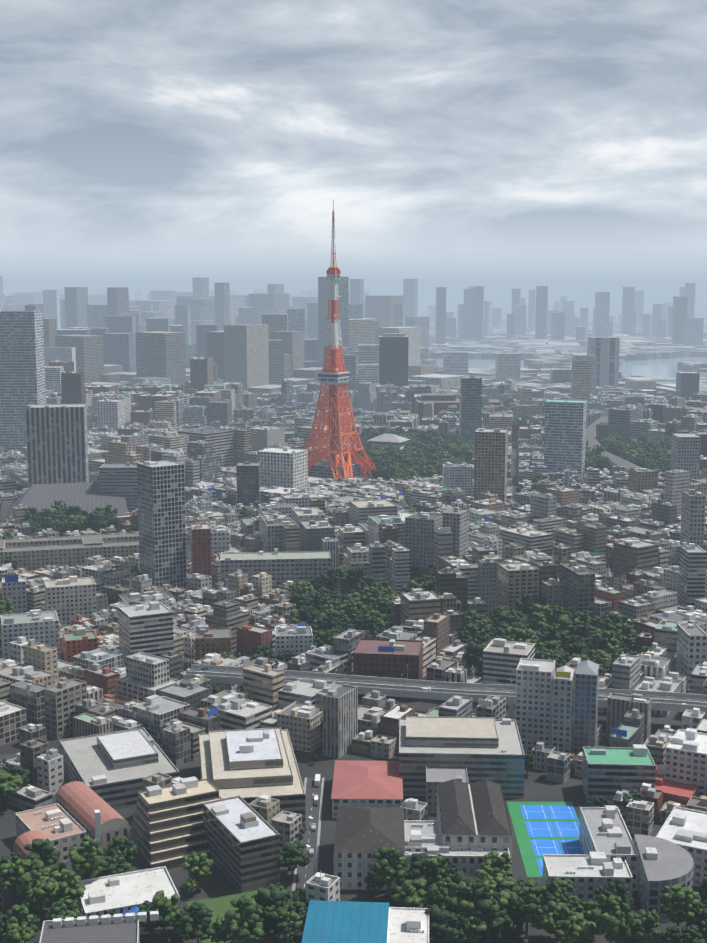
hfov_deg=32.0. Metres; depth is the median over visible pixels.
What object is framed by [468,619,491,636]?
tree
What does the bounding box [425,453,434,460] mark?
tree
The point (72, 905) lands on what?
tree
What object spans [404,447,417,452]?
tree
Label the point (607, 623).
tree
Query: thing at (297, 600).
tree
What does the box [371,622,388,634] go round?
tree
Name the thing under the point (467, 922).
tree
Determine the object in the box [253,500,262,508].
tree
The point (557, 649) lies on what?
tree
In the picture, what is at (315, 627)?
tree
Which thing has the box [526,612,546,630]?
tree
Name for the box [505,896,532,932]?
tree
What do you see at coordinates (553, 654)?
tree
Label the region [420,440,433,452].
tree
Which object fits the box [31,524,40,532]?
tree
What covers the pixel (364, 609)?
tree
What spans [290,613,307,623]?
tree
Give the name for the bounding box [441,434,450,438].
tree
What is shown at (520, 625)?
tree
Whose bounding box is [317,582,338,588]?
tree
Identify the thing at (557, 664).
tree
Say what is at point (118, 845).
tree
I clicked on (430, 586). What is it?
tree
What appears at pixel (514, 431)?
tree
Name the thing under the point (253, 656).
tree
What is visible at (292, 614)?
tree
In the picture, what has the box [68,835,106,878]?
tree
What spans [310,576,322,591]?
tree
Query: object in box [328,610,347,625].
tree
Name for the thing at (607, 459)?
tree
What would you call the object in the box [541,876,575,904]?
tree
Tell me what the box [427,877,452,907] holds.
tree
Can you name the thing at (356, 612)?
tree
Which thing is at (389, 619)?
tree
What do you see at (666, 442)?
tree
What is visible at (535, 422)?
tree
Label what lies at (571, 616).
tree
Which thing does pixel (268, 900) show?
tree
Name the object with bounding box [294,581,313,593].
tree
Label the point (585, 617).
tree
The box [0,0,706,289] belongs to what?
sky
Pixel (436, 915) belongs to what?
tree
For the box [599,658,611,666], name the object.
tree
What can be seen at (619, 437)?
tree
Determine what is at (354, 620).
tree
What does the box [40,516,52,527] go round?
tree
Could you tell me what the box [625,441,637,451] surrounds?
tree
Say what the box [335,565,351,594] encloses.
tree
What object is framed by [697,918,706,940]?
tree
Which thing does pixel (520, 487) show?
tree
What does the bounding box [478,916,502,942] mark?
tree
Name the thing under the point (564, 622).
tree
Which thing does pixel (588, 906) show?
tree
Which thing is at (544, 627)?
tree
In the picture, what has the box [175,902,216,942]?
tree
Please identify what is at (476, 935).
tree
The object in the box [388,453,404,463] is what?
tree
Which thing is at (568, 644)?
tree
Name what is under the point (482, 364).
river water
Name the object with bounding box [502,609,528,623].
tree
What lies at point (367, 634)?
tree
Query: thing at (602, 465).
tree
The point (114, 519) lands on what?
tree
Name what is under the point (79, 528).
tree
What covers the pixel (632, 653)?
tree
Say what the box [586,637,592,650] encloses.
tree
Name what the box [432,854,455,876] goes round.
tree
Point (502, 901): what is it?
tree
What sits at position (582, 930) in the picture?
tree
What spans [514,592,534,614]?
tree
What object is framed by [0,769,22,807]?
tree
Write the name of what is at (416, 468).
tree
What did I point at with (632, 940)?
tree
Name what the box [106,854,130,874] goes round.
tree
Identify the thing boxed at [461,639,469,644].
tree
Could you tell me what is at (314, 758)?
tree
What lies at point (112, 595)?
tree
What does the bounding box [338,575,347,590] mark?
tree
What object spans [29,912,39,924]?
tree
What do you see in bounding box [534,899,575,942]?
tree
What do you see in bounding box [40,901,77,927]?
tree
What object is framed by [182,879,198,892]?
tree
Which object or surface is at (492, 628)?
tree
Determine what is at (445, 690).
expressway
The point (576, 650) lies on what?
tree
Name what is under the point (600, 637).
tree
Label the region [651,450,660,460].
tree
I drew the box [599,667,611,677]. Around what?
tree
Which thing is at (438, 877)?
tree
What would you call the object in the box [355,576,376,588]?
tree
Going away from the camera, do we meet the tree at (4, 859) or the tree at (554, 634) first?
the tree at (4, 859)
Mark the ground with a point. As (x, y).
(538, 786)
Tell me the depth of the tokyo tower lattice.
1474.93 m
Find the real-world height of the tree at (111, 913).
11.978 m
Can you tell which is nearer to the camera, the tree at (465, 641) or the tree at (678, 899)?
the tree at (678, 899)
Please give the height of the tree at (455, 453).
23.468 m
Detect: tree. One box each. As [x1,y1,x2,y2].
[0,598,14,613]
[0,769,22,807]
[0,852,27,901]
[0,858,28,904]
[0,912,12,942]
[1,763,26,782]
[1,921,35,942]
[2,531,13,538]
[3,557,17,570]
[4,904,38,932]
[7,764,32,783]
[13,858,49,892]
[18,869,56,931]
[21,838,66,871]
[23,507,40,520]
[27,520,39,525]
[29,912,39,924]
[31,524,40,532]
[37,877,63,905]
[40,508,52,518]
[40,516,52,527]
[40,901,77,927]
[46,868,85,901]
[49,520,63,531]
[50,510,63,520]
[50,860,66,872]
[51,500,66,512]
[55,515,66,532]
[62,511,73,529]
[62,899,82,917]
[63,515,80,529]
[65,506,81,517]
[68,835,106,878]
[73,515,86,532]
[73,520,81,530]
[77,510,89,529]
[84,518,89,528]
[86,513,106,528]
[89,511,103,515]
[89,523,99,532]
[93,507,104,512]
[95,851,109,876]
[103,504,117,515]
[103,835,137,862]
[106,513,118,525]
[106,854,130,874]
[106,910,115,915]
[108,591,118,603]
[127,564,138,575]
[131,521,138,531]
[137,900,161,942]
[147,890,179,938]
[155,922,165,934]
[172,909,189,938]
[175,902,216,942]
[181,851,213,888]
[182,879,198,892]
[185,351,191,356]
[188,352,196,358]
[204,678,220,694]
[211,915,228,942]
[220,652,232,657]
[220,895,265,942]
[236,513,243,520]
[250,653,258,660]
[251,644,276,658]
[251,884,290,939]
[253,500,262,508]
[258,908,292,942]
[264,660,278,668]
[270,882,283,890]
[277,649,294,661]
[277,841,309,877]
[278,910,304,936]
[280,891,302,937]
[283,929,300,942]
[286,610,297,621]
[288,581,303,590]
[289,594,305,609]
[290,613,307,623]
[291,895,308,912]
[292,588,306,594]
[292,887,305,898]
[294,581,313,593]
[294,902,305,917]
[296,606,316,625]
[296,826,306,839]
[297,605,318,619]
[303,591,322,609]
[309,586,329,611]
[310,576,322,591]
[311,624,319,630]
[311,755,317,764]
[312,629,322,634]
[313,612,328,624]
[313,630,331,647]
[316,709,322,731]
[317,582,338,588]
[317,609,338,630]
[320,567,339,590]
[320,604,333,616]
[323,628,338,644]
[327,599,340,609]
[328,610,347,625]
[328,625,344,633]
[329,591,341,601]
[332,587,341,594]
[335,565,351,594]
[336,600,356,617]
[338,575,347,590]
[338,594,352,604]
[339,618,354,630]
[343,597,362,613]
[347,610,360,620]
[348,568,363,589]
[348,592,360,597]
[351,616,360,629]
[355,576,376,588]
[355,583,365,593]
[356,609,363,616]
[357,448,369,455]
[357,615,379,634]
[359,587,385,607]
[361,428,369,437]
[361,605,371,614]
[362,442,373,451]
[362,609,387,629]
[363,434,371,441]
[363,630,378,638]
[364,874,383,897]
[367,431,380,438]
[369,458,381,466]
[369,846,408,897]
[370,450,383,457]
[370,452,381,457]
[370,456,385,465]
[371,465,380,477]
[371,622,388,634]
[372,445,383,451]
[372,597,390,617]
[378,581,389,596]
[378,587,394,599]
[379,611,390,621]
[380,428,390,433]
[380,465,391,479]
[385,466,399,477]
[385,596,395,601]
[386,622,399,628]
[387,449,397,456]
[387,888,396,898]
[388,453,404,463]
[389,473,407,480]
[392,426,405,434]
[392,878,429,907]
[394,853,433,891]
[396,586,410,595]
[398,451,412,457]
[399,463,408,468]
[400,459,411,466]
[401,469,417,478]
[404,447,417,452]
[404,506,415,512]
[405,432,416,438]
[405,441,417,448]
[406,428,419,437]
[406,580,424,591]
[408,457,418,467]
[410,466,420,472]
[410,566,421,577]
[412,448,424,459]
[415,441,423,449]
[415,568,428,577]
[417,468,423,475]
[418,575,435,590]
[419,431,431,440]
[419,854,449,886]
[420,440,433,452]
[421,568,437,579]
[422,465,439,477]
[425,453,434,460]
[425,575,435,590]
[425,904,456,936]
[426,460,439,466]
[427,569,435,580]
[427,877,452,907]
[429,454,443,459]
[431,463,442,475]
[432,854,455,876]
[434,930,452,942]
[436,451,453,459]
[436,874,454,890]
[438,897,458,908]
[438,912,468,942]
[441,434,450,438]
[442,445,452,453]
[445,881,481,941]
[450,870,478,884]
[450,914,473,942]
[451,449,461,459]
[457,910,487,942]
[460,624,480,641]
[461,447,472,458]
[461,609,477,626]
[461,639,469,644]
[462,876,484,891]
[462,882,497,942]
[463,641,485,676]
[464,456,473,464]
[464,613,491,625]
[466,896,511,942]
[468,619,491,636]
[473,635,491,643]
[476,664,482,677]
[476,865,503,890]
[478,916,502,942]
[480,850,512,876]
[482,626,499,638]
[482,881,509,939]
[489,606,504,622]
[490,867,515,892]
[492,621,508,633]
[494,610,510,626]
[494,623,509,635]
[499,605,510,611]
[501,626,517,639]
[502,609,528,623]
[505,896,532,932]
[507,628,536,646]
[508,880,543,937]
[510,614,523,623]
[510,621,522,627]
[510,878,536,897]
[511,622,526,634]
[512,420,519,439]
[514,420,524,431]
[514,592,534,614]
[516,415,527,425]
[516,484,524,492]
[524,752,535,774]
[525,603,553,622]
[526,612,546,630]
[529,419,540,424]
[530,596,545,605]
[531,474,541,482]
[531,483,536,490]
[534,632,549,646]
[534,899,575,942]
[535,651,551,659]
[537,640,565,653]
[538,624,552,633]
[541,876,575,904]
[543,649,560,661]
[546,605,567,623]
[546,891,571,918]
[548,623,568,647]
[552,614,578,634]
[554,652,571,665]
[554,912,596,942]
[555,662,563,672]
[560,635,582,655]
[563,605,581,620]
[563,653,589,664]
[568,649,585,655]
[569,621,595,642]
[569,895,585,915]
[575,636,588,649]
[579,610,600,626]
[582,644,587,655]
[583,901,601,938]
[584,456,596,467]
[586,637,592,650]
[588,451,600,458]
[588,649,602,659]
[589,629,602,642]
[590,659,599,663]
[590,796,613,806]
[591,633,604,648]
[591,894,633,942]
[592,445,604,455]
[595,455,604,467]
[595,885,608,897]
[596,630,617,649]
[597,461,607,469]
[597,643,623,661]
[598,878,633,906]
[599,456,611,465]
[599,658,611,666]
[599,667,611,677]
[600,612,625,630]
[601,631,621,648]
[602,439,611,446]
[603,443,613,451]
[603,659,616,670]
[606,432,622,441]
[607,433,616,440]
[608,440,624,454]
[609,429,620,434]
[610,623,636,645]
[612,614,633,625]
[620,643,628,652]
[620,901,634,914]
[623,789,641,809]
[624,449,637,459]
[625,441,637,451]
[625,918,644,942]
[626,651,637,654]
[628,629,638,650]
[630,909,660,942]
[631,457,643,466]
[635,436,646,442]
[637,646,654,653]
[641,453,653,463]
[645,441,660,451]
[647,463,656,469]
[648,444,660,453]
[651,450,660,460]
[656,461,665,468]
[657,453,670,462]
[659,884,698,925]
[660,436,670,446]
[661,926,686,942]
[662,444,670,449]
[678,924,705,942]
[679,904,704,926]
[696,900,706,924]
[697,876,706,902]
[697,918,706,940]
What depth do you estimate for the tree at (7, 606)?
833.53 m
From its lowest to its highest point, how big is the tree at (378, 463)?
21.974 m
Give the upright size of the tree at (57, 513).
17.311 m
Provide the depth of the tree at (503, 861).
476.94 m
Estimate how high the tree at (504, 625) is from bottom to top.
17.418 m
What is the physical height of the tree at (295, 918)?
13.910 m
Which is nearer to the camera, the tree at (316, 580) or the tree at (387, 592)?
the tree at (387, 592)
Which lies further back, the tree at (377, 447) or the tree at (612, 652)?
the tree at (377, 447)
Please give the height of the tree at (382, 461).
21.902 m
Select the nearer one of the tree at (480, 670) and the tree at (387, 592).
the tree at (480, 670)
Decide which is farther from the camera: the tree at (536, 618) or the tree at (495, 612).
the tree at (495, 612)
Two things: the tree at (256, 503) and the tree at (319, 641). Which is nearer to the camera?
the tree at (319, 641)
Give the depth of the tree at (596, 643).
779.26 m
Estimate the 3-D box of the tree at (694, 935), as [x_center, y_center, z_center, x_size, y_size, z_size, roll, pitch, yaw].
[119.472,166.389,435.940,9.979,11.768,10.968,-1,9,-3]
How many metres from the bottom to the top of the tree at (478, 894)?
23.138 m
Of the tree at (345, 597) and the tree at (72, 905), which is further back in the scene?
the tree at (345, 597)
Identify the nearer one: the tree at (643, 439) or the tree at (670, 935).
the tree at (670, 935)
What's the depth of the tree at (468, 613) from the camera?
836.90 m
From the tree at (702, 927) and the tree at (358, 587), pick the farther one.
the tree at (358, 587)
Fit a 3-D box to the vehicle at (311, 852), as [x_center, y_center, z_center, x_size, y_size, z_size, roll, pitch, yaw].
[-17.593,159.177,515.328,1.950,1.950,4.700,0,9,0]
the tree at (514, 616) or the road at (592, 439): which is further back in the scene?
the road at (592, 439)
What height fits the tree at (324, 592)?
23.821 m
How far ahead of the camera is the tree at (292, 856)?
491.21 m
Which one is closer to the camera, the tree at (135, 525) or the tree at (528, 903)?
the tree at (528, 903)
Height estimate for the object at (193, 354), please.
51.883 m
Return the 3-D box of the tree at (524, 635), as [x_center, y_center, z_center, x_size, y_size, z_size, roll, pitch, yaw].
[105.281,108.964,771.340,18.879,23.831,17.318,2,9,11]
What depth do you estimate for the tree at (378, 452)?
1574.99 m
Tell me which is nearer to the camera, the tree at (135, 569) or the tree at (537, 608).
the tree at (537, 608)
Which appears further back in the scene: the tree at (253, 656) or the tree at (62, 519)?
the tree at (62, 519)
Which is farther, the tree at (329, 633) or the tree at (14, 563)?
the tree at (14, 563)
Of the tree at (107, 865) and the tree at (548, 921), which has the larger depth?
the tree at (107, 865)
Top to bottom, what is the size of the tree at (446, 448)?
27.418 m
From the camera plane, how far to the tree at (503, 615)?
820.77 m
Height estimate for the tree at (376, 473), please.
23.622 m
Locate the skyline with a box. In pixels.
[0,276,706,384]
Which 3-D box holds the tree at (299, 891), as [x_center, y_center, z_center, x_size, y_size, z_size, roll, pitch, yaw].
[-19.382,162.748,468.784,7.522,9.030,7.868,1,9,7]
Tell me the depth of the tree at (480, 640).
775.95 m
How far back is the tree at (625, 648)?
774.74 m
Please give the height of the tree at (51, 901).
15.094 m
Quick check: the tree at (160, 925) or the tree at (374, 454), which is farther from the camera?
the tree at (374, 454)
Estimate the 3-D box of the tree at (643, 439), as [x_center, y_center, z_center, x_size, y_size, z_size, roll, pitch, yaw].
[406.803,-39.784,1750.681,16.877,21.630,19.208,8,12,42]
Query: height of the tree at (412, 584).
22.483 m
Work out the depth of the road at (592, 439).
1722.66 m
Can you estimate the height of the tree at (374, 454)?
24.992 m
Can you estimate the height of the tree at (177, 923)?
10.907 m
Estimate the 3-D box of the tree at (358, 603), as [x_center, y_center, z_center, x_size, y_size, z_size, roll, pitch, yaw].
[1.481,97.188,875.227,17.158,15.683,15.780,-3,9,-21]
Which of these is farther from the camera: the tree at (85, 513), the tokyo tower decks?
the tokyo tower decks
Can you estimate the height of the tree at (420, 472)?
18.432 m
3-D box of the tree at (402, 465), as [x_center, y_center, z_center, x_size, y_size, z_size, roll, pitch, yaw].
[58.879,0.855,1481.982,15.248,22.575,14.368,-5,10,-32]
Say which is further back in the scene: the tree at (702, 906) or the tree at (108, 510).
the tree at (108, 510)
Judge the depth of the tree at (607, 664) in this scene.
716.86 m
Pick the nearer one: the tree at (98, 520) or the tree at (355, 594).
the tree at (355, 594)
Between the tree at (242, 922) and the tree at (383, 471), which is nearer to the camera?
the tree at (242, 922)
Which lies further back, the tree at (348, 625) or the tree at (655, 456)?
the tree at (655, 456)
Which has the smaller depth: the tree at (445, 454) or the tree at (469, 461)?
the tree at (469, 461)
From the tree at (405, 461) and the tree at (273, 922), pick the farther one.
the tree at (405, 461)
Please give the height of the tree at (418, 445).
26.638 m
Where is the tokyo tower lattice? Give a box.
[305,199,376,479]
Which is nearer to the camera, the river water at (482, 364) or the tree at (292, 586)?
the tree at (292, 586)
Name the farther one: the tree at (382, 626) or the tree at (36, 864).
the tree at (382, 626)
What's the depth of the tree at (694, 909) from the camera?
446.31 m
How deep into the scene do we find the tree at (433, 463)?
1476.46 m
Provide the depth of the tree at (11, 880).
468.86 m
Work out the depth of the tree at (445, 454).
1561.82 m
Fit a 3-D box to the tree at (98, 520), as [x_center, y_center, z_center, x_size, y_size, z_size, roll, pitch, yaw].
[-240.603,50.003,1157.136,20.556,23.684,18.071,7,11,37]
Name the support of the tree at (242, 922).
on the ground
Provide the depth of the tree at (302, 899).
462.60 m
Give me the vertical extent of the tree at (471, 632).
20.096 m
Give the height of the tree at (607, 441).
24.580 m
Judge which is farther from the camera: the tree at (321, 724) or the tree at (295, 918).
the tree at (321, 724)
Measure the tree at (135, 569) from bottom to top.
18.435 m
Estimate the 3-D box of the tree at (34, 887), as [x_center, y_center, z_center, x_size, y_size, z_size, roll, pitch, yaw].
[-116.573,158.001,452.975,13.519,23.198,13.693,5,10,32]
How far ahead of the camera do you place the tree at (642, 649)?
762.62 m
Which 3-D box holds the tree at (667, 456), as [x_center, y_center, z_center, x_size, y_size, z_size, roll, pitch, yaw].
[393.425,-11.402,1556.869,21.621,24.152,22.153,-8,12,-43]
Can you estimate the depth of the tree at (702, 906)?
444.55 m
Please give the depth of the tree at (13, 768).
568.02 m
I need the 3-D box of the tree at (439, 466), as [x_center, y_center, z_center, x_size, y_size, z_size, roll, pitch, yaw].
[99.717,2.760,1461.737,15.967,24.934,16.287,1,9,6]
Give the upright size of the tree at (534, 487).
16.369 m
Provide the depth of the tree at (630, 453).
1590.87 m
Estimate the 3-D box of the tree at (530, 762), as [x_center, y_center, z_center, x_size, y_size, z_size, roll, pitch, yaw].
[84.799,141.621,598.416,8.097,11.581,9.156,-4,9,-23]
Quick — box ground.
[0,290,706,942]
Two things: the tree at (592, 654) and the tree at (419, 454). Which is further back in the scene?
the tree at (419, 454)
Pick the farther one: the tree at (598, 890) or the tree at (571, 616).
the tree at (571, 616)
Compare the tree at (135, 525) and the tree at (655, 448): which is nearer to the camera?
the tree at (135, 525)
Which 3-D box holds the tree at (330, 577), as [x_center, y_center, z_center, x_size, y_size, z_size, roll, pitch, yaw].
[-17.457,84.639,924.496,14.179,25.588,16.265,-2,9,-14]
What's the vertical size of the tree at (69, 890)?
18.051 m
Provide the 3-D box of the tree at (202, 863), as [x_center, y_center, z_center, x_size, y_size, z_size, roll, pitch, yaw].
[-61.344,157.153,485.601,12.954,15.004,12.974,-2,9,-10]
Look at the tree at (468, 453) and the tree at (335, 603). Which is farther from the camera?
the tree at (468, 453)
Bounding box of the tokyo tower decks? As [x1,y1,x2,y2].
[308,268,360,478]
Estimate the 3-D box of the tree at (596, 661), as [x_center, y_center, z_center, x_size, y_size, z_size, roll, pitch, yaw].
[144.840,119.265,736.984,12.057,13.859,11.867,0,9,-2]
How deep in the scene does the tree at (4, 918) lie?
439.18 m
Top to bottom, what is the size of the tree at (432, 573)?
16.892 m
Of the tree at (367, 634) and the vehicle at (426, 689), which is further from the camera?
the tree at (367, 634)
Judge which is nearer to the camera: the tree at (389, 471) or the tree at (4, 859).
the tree at (4, 859)
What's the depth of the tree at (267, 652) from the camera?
750.10 m
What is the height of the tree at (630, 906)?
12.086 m
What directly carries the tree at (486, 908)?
on the ground
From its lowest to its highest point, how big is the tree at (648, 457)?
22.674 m
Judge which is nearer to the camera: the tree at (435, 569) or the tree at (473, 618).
the tree at (473, 618)
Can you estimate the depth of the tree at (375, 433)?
1764.15 m
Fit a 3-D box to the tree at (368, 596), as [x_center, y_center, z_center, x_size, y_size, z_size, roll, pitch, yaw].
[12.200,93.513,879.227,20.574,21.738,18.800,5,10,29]
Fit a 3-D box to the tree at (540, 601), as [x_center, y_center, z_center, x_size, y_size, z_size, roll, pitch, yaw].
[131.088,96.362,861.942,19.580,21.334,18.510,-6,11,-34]
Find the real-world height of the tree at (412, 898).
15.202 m
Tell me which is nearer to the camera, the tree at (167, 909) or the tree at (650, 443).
the tree at (167, 909)
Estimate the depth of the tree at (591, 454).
1530.21 m
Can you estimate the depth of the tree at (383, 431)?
1798.56 m
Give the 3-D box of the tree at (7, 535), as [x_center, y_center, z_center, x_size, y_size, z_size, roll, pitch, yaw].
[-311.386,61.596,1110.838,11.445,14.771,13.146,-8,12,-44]
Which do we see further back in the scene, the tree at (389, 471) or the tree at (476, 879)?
the tree at (389, 471)
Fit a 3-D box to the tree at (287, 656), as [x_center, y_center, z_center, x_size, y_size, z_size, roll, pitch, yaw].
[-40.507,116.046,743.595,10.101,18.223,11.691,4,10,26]
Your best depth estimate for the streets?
547.29 m
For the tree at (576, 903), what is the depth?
454.99 m
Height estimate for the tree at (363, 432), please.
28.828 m
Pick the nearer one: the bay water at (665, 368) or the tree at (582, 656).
the tree at (582, 656)
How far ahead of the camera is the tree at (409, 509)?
1222.77 m
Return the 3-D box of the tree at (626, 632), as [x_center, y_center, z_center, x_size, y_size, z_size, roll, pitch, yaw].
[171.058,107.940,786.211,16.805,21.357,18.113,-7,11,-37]
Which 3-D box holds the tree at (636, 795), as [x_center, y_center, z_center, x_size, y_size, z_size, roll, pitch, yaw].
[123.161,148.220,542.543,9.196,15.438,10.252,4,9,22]
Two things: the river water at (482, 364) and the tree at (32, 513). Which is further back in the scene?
the river water at (482, 364)
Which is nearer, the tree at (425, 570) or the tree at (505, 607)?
the tree at (505, 607)
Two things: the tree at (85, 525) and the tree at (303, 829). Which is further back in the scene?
the tree at (85, 525)
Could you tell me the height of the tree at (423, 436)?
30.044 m
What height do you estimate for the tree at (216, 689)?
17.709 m
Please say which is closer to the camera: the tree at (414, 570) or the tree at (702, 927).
the tree at (702, 927)
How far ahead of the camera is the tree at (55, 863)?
479.67 m
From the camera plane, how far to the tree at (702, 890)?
462.34 m
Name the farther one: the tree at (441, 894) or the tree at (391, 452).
the tree at (391, 452)
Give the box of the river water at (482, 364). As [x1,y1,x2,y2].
[428,359,527,369]
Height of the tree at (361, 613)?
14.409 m
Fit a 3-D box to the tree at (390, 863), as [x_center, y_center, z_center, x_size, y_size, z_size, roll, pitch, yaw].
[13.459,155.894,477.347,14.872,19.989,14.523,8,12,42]
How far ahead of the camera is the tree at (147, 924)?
443.24 m
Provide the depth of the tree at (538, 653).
729.47 m
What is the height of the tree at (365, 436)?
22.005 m
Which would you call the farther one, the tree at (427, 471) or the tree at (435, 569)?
the tree at (427, 471)
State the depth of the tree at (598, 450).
1588.32 m
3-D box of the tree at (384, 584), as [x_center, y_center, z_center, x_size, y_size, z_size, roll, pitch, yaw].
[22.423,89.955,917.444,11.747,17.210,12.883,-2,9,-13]
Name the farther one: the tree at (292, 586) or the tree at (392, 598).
the tree at (292, 586)
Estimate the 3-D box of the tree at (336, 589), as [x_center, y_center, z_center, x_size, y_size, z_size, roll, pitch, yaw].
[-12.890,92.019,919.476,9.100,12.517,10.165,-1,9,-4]
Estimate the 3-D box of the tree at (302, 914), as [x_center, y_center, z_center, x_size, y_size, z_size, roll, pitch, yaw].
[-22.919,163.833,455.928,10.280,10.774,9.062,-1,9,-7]
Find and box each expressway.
[181,651,706,718]
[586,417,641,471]
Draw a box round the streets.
[0,500,612,890]
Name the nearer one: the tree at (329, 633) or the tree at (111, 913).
the tree at (111, 913)
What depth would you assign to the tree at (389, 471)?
1438.49 m
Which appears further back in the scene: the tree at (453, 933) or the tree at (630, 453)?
the tree at (630, 453)
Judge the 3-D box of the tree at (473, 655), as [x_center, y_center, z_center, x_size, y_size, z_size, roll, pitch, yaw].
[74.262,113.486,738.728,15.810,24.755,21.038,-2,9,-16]
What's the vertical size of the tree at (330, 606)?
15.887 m
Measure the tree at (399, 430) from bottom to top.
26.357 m
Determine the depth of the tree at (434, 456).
1556.50 m
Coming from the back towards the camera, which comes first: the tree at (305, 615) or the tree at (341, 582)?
the tree at (341, 582)
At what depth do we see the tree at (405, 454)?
1575.86 m
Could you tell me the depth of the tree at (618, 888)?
457.29 m
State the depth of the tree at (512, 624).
806.33 m
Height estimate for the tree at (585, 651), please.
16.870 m
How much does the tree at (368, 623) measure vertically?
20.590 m
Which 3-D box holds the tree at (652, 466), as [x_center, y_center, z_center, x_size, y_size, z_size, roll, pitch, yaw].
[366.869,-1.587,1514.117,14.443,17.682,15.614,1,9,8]
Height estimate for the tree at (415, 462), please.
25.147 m
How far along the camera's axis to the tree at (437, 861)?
475.18 m
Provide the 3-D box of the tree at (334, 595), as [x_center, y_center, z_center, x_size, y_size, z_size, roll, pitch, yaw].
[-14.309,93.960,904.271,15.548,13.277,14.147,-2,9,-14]
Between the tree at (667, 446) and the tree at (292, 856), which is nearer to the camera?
the tree at (292, 856)
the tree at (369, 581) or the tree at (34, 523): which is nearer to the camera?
the tree at (369, 581)
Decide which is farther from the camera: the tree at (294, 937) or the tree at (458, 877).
the tree at (458, 877)
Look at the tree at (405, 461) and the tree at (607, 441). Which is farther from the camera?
the tree at (607, 441)
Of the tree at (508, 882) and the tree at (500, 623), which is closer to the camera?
the tree at (508, 882)
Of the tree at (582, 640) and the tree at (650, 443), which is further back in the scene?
the tree at (650, 443)
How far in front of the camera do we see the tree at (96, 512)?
1195.67 m
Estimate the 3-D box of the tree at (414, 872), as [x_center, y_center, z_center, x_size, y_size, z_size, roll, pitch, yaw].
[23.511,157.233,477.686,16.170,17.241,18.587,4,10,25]
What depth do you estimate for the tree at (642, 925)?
433.21 m
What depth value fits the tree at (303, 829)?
518.80 m
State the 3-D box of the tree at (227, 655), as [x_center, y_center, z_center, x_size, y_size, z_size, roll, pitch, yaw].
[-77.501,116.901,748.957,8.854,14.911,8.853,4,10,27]
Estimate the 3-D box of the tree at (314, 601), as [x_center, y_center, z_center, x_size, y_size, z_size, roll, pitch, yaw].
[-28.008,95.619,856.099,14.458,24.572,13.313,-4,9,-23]
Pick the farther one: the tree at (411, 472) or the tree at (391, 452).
the tree at (391, 452)
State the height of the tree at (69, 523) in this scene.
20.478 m
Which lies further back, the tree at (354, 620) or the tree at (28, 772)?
the tree at (354, 620)
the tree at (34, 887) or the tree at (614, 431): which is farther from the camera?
the tree at (614, 431)
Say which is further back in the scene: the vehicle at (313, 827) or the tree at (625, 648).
the tree at (625, 648)
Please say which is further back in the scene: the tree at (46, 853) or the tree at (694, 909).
the tree at (46, 853)
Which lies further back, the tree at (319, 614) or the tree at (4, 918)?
the tree at (319, 614)
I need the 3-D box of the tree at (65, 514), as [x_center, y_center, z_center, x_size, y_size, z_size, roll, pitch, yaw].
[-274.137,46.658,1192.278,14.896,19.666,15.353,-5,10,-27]
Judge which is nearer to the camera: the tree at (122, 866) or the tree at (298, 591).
the tree at (122, 866)
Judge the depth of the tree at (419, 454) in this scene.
1573.96 m
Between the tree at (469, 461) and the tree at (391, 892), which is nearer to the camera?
the tree at (391, 892)
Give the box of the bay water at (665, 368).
[619,357,706,377]
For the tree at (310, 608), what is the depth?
847.62 m
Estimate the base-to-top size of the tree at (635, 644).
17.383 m
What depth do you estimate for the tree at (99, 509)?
1221.10 m
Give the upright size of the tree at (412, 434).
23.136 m
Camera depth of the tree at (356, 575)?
934.62 m
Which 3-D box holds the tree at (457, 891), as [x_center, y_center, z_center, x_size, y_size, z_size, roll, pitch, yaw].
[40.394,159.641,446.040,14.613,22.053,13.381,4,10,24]
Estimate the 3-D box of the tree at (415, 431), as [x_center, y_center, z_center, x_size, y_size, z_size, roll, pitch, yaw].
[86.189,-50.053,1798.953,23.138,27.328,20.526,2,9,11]
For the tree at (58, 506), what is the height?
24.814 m
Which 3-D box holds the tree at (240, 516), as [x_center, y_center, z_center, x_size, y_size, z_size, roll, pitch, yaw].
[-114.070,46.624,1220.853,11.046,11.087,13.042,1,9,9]
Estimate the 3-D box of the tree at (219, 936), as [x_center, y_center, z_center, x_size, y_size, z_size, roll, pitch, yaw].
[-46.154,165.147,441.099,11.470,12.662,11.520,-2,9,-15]
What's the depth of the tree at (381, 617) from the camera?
823.09 m
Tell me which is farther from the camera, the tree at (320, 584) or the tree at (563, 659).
the tree at (320, 584)
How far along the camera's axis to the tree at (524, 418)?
1895.83 m
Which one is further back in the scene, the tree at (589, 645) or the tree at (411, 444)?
the tree at (411, 444)
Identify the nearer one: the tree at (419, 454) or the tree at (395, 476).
the tree at (395, 476)
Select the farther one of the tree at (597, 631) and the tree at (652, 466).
the tree at (652, 466)
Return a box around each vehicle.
[309,849,313,856]
[311,823,315,830]
[315,774,320,785]
[422,687,430,690]
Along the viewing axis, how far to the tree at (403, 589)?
900.13 m
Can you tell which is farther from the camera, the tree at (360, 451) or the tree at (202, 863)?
the tree at (360, 451)
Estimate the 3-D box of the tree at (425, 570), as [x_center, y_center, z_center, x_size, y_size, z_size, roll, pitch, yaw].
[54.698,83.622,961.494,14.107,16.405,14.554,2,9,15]
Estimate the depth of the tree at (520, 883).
468.58 m

